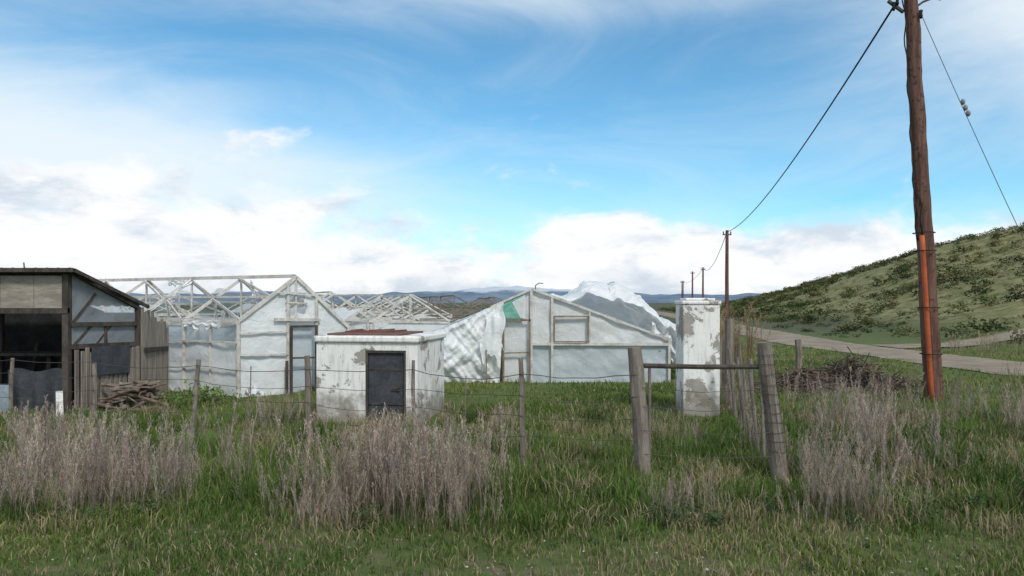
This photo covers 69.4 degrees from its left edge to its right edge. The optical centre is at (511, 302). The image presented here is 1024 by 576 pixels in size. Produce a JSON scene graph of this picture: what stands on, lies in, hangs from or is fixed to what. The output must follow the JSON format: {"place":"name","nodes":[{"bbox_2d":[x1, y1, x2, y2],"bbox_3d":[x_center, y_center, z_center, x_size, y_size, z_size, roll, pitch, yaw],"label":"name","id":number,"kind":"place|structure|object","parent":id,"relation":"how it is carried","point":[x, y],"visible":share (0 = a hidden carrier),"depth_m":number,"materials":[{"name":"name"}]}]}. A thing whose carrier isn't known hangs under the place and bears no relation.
{"place":"outdoors","nodes":[
{"label":"outdoors","id":0,"kind":"place"},
{"bbox_2d":[129,286,760,302],"bbox_3d":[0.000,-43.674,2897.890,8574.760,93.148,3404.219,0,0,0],"label":"distant mountains","id":1,"kind":"structure","parent":0,"point":[473,294],"depth_m":3558.64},
{"bbox_2d":[0,341,1023,575],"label":"meadow grass","id":2,"kind":"structure","parent":0,"point":[522,497],"depth_m":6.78,"materials":[{"name":"green plant"}]},
{"bbox_2d":[0,226,1023,575],"bbox_3d":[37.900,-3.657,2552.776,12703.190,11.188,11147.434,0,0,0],"label":"ground","id":3,"kind":"structure","parent":0,"point":[982,310],"depth_m":6.50,"materials":[{"name":"green plant"}]},
{"bbox_2d":[56,391,63,416],"bbox_3d":[-7.325,1.690,11.975,0.100,0.445,0.668,0,0,-32],"label":"marker post","id":4,"kind":"object","parent":3,"relation":"on","point":[59,396],"visible":0.64,"depth_m":12.05,"materials":[{"name":"white wood"}]},
{"bbox_2d":[0,262,149,413],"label":"tin roof shed","id":5,"kind":"structure","parent":3,"relation":"on","point":[47,314],"depth_m":13.09,"materials":[{"name":"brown wood"}]},
{"bbox_2d":[1,401,148,437],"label":"tall dry weeds","id":6,"kind":"object","parent":3,"relation":"on","point":[9,422],"visible":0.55,"depth_m":9.83,"materials":[{"name":"beige plant"}]},
{"bbox_2d":[87,377,171,412],"bbox_3d":[-6.658,1.692,12.986,1.364,0.765,1.135,0,0,0],"label":"scrap wood pile","id":7,"kind":"object","parent":3,"relation":"on","point":[136,387],"visible":0.78,"depth_m":12.81,"materials":[{"name":"brown wood"}]},
{"bbox_2d":[0,383,274,522],"bbox_3d":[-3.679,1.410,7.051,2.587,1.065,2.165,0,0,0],"label":"tall dry weeds","id":8,"kind":"object","parent":3,"relation":"on","point":[101,470],"visible":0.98,"depth_m":6.64,"materials":[{"name":"beige plant"}]},
{"bbox_2d":[141,307,168,394],"bbox_3d":[-7.098,1.023,14.752,0.101,1.856,1.407,0,0,-7],"label":"plank fence","id":9,"kind":"object","parent":3,"relation":"on","point":[154,345],"visible":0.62,"depth_m":14.65,"materials":[{"name":"grey wood"}]},
{"bbox_2d":[92,293,225,317],"bbox_3d":[-19.114,0.775,34.202,14.124,2.319,4.115,0,0,37],"label":"greenhouse frame","id":10,"kind":"object","parent":3,"relation":"on","point":[161,309],"visible":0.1,"depth_m":31.23,"materials":[{"name":"white wood"}]},
{"bbox_2d":[155,376,243,407],"bbox_3d":[-5.729,1.647,13.464,1.476,0.576,0.895,0,0,-33],"label":"green bush","id":11,"kind":"object","parent":3,"relation":"on","point":[216,392],"visible":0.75,"depth_m":13.40,"materials":[{"name":"green plant"}]},
{"bbox_2d":[92,274,349,397],"bbox_3d":[-8.734,0.676,17.664,10.719,2.548,2.213,0,0,28],"label":"derelict greenhouse","id":12,"kind":"object","parent":3,"relation":"on","point":[268,333],"visible":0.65,"depth_m":15.35,"materials":[{"name":"white plastic"}]},
{"bbox_2d":[293,328,311,391],"bbox_3d":[-4.460,1.220,15.604,0.387,1.360,0.275,0,0,0],"label":"door leaf","id":13,"kind":"structure","parent":12,"relation":"in","point":[302,337],"depth_m":15.60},
{"bbox_2d":[247,384,303,438],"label":"tall dry weeds","id":14,"kind":"object","parent":3,"relation":"on","point":[261,411],"visible":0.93,"depth_m":10.58,"materials":[{"name":"beige plant"}]},
{"bbox_2d":[221,291,373,329],"bbox_3d":[-10.124,0.739,33.062,3.296,2.392,14.120,0,0,-30],"label":"greenhouse frame","id":15,"kind":"object","parent":3,"relation":"on","point":[247,306],"visible":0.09,"depth_m":28.56,"materials":[{"name":"white wood"}]},
{"bbox_2d":[286,293,449,331],"bbox_3d":[-5.888,0.803,26.030,2.927,2.264,9.105,0,0,-38],"label":"greenhouse frame","id":16,"kind":"object","parent":3,"relation":"on","point":[409,324],"visible":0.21,"depth_m":23.39,"materials":[{"name":"white wood"}]},
{"bbox_2d":[234,397,515,545],"bbox_3d":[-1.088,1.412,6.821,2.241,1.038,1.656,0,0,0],"label":"tall dry weeds","id":17,"kind":"object","parent":3,"relation":"on","point":[420,459],"visible":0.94,"depth_m":6.53,"materials":[{"name":"beige plant"}]},
{"bbox_2d":[316,338,443,424],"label":"walls","id":18,"kind":"structure","parent":3,"relation":"on","point":[337,358],"depth_m":11.72,"materials":[{"name":"white paint"}]},
{"bbox_2d":[313,332,445,342],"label":"roof slab","id":19,"kind":"structure","parent":18,"relation":"on","point":[419,337],"depth_m":11.65,"materials":[{"name":"white concrete"}]},
{"bbox_2d":[327,331,422,335],"bbox_3d":[-2.272,0.513,12.463,1.238,0.027,1.251,0,0,10],"label":"roof tin","id":20,"kind":"object","parent":19,"relation":"on","point":[382,333],"visible":0.71,"depth_m":11.92,"materials":[{"name":"brown metal"}]},
{"bbox_2d":[345,328,406,332],"bbox_3d":[-2.293,0.480,12.606,1.014,0.050,0.750,0,0,0],"label":"roof rubble","id":21,"kind":"object","parent":20,"relation":"on","point":[376,330],"visible":0.94,"depth_m":12.42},
{"bbox_2d":[368,353,403,422],"bbox_3d":[-1.973,1.340,11.658,0.594,1.120,0.032,0,0,10],"label":"door","id":22,"kind":"structure","parent":18,"relation":"in","point":[383,380],"depth_m":11.64,"materials":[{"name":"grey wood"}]},
{"bbox_2d":[366,351,405,420],"bbox_3d":[-1.981,1.329,11.612,0.668,1.143,0.054,0,0,10],"label":"door frame and latch","id":23,"kind":"object","parent":18,"relation":"attached to","point":[398,387],"visible":0.9,"depth_m":11.62,"materials":[{"name":"black metal"}]},
{"bbox_2d":[0,342,788,487],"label":"wire fence","id":24,"kind":"object","parent":3,"relation":"on","point":[641,418],"visible":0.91,"depth_m":7.86,"materials":[{"name":"grey wood"}]},
{"bbox_2d":[348,294,451,329],"bbox_3d":[-7.010,0.744,42.688,4.101,2.384,14.116,0,0,-18],"label":"greenhouse frame","id":25,"kind":"object","parent":3,"relation":"on","point":[378,325],"visible":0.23,"depth_m":36.57,"materials":[{"name":"white wood"}]},
{"bbox_2d":[380,295,502,344],"bbox_3d":[-4.097,0.793,36.777,4.087,2.285,14.124,0,0,-14],"label":"greenhouse frame","id":26,"kind":"object","parent":3,"relation":"on","point":[453,308],"visible":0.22,"depth_m":33.40,"materials":[{"name":"white wood"}]},
{"bbox_2d":[448,297,502,320],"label":"greenhouse frame","id":27,"kind":"object","parent":3,"relation":"on","point":[477,302],"visible":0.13,"depth_m":43.82,"materials":[{"name":"white wood"}]},
{"bbox_2d":[439,400,540,447],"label":"tall dry weeds","id":28,"kind":"object","parent":3,"relation":"on","point":[512,431],"visible":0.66,"depth_m":9.85,"materials":[{"name":"beige plant"}]},
{"bbox_2d":[21,516,976,575],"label":"pebbles","id":29,"kind":"object","parent":3,"relation":"on","point":[707,569],"visible":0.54,"depth_m":5.56,"materials":[{"name":"stone"}]},
{"bbox_2d":[151,304,861,336],"bbox_3d":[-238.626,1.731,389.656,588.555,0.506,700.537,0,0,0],"label":"steppe scrub","id":30,"kind":"object","parent":3,"relation":"on","point":[808,330],"visible":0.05,"depth_m":54.37,"materials":[{"name":"green plant"}]},
{"bbox_2d":[0,423,1023,575],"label":"broadleaf weeds","id":31,"kind":"object","parent":3,"relation":"on","point":[716,513],"visible":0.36,"depth_m":6.39,"materials":[{"name":"green plant"}]},
{"bbox_2d":[429,281,675,383],"bbox_3d":[1.194,0.690,21.873,6.492,2.520,9.434,0,0,0],"label":"plastic greenhouse","id":32,"kind":"object","parent":3,"relation":"on","point":[600,328],"visible":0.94,"depth_m":17.56,"materials":[{"name":"white plastic"}]},
{"bbox_2d":[486,316,588,383],"bbox_3d":[0.591,1.108,17.450,2.456,1.584,0.274,0,0,-6],"label":"door and window frame","id":33,"kind":"structure","parent":32,"relation":"in","point":[529,320],"depth_m":17.46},
{"bbox_2d":[483,405,724,459],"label":"tall dry weeds","id":34,"kind":"object","parent":3,"relation":"on","point":[679,416],"visible":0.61,"depth_m":9.89,"materials":[{"name":"plant"}]},
{"bbox_2d":[680,281,683,297],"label":"utility pole","id":35,"kind":"object","parent":3,"relation":"on","point":[682,282],"visible":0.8,"depth_m":149.94,"materials":[{"name":"brown wood"}]},
{"bbox_2d":[625,464,753,521],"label":"tall dry weeds","id":36,"kind":"object","parent":3,"relation":"on","point":[671,495],"visible":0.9,"depth_m":6.59,"materials":[{"name":"beige plant"}]},
{"bbox_2d":[691,271,694,297],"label":"utility pole","id":37,"kind":"object","parent":3,"relation":"on","point":[692,273],"visible":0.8,"depth_m":135.86,"materials":[{"name":"brown wood"}]},
{"bbox_2d":[676,305,719,416],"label":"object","id":38,"kind":"object","parent":3,"relation":"on","point":[697,334],"visible":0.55,"depth_m":12.40,"materials":[{"name":"white paint"}]},
{"bbox_2d":[674,298,720,304],"bbox_3d":[3.180,-0.018,12.690,0.660,0.113,0.620,0,0,0],"label":"cap","id":39,"kind":"object","parent":38,"relation":"on","point":[697,301],"visible":1,"depth_m":12.39,"materials":[{"name":"white paint"}]},
{"bbox_2d":[701,267,704,297],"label":"utility pole","id":40,"kind":"object","parent":3,"relation":"on","point":[702,269],"visible":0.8,"depth_m":119.89,"materials":[{"name":"brown wood"}]},
{"bbox_2d":[723,230,731,318],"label":"utility pole","id":41,"kind":"object","parent":3,"relation":"on","point":[726,234],"visible":0.88,"depth_m":59.89,"materials":[{"name":"brown wood"}]},
{"bbox_2d":[689,296,777,385],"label":"dry reeds","id":42,"kind":"object","parent":3,"relation":"on","point":[749,338],"visible":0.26,"depth_m":17.21,"materials":[{"name":"brown plant"}]},
{"bbox_2d":[720,319,766,464],"bbox_3d":[3.820,1.152,12.919,0.224,1.703,10.485,0,0,13],"label":"driveway fence","id":43,"kind":"object","parent":3,"relation":"on","point":[728,348],"visible":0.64,"depth_m":10.70,"materials":[{"name":"grey wood"}]},
{"bbox_2d":[795,339,802,369],"bbox_3d":[7.752,1.496,20.004,0.202,1.013,0.188,0,0,22],"label":"wooden post","id":44,"kind":"object","parent":3,"relation":"on","point":[799,353],"visible":0.79,"depth_m":19.93,"materials":[{"name":"grey wood"}]},
{"bbox_2d":[659,221,1023,346],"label":"hillside shrubs","id":45,"kind":"object","parent":3,"relation":"on","point":[804,286],"visible":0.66,"depth_m":67.61,"materials":[{"name":"green plant"}]},
{"bbox_2d":[734,346,954,396],"bbox_3d":[7.421,1.609,16.144,5.627,1.303,3.168,0,0,0],"label":"brush pile","id":46,"kind":"object","parent":3,"relation":"on","point":[838,368],"visible":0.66,"depth_m":16.03,"materials":[{"name":"brown wood"}]},
{"bbox_2d":[720,363,1023,447],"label":"tall dry weeds","id":47,"kind":"object","parent":3,"relation":"on","point":[889,392],"visible":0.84,"depth_m":11.10,"materials":[{"name":"beige plant"}]},
{"bbox_2d":[739,387,1023,531],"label":"tall dry weeds","id":48,"kind":"object","parent":3,"relation":"on","point":[868,434],"visible":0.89,"depth_m":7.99,"materials":[{"name":"beige plant"}]},
{"bbox_2d":[887,0,943,401],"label":"utility pole","id":49,"kind":"object","parent":3,"relation":"on","point":[928,307],"visible":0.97,"depth_m":14.28,"materials":[{"name":"brown wood"}]},
{"bbox_2d":[690,8,891,281],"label":"overhead wire","id":50,"kind":"object","parent":49,"relation":"attached to","point":[880,27],"visible":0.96,"depth_m":20.52,"materials":[{"name":"black metal"}]},
{"bbox_2d":[922,17,1023,239],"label":"guy wire","id":51,"kind":"object","parent":49,"relation":"attached to","point":[965,108],"visible":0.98,"depth_m":14.12,"materials":[{"name":"grey metal"}]},
{"bbox_2d":[848,352,1023,406],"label":"tall dry weeds","id":52,"kind":"object","parent":3,"relation":"on","point":[908,376],"visible":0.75,"depth_m":15.45,"materials":[{"name":"beige plant"}]},
{"bbox_2d":[0,0,1023,294],"label":"sky","id":53,"kind":"structure","parent":0,"point":[344,147],"materials":[{"name":"blue"}]},
{"bbox_2d":[656,311,1023,375],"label":"dirt road","id":54,"kind":"structure","parent":0,"point":[963,362],"depth_m":27.83,"materials":[{"name":"grey gravel"}]},
{"bbox_2d":[877,328,1023,347],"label":"dirt track","id":55,"kind":"structure","parent":0,"point":[971,341],"depth_m":32.32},
{"bbox_2d":[944,330,1023,354],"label":"bush","id":56,"kind":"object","parent":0,"point":[985,346],"depth_m":27.20,"materials":[{"name":"green plant"}]}
]}

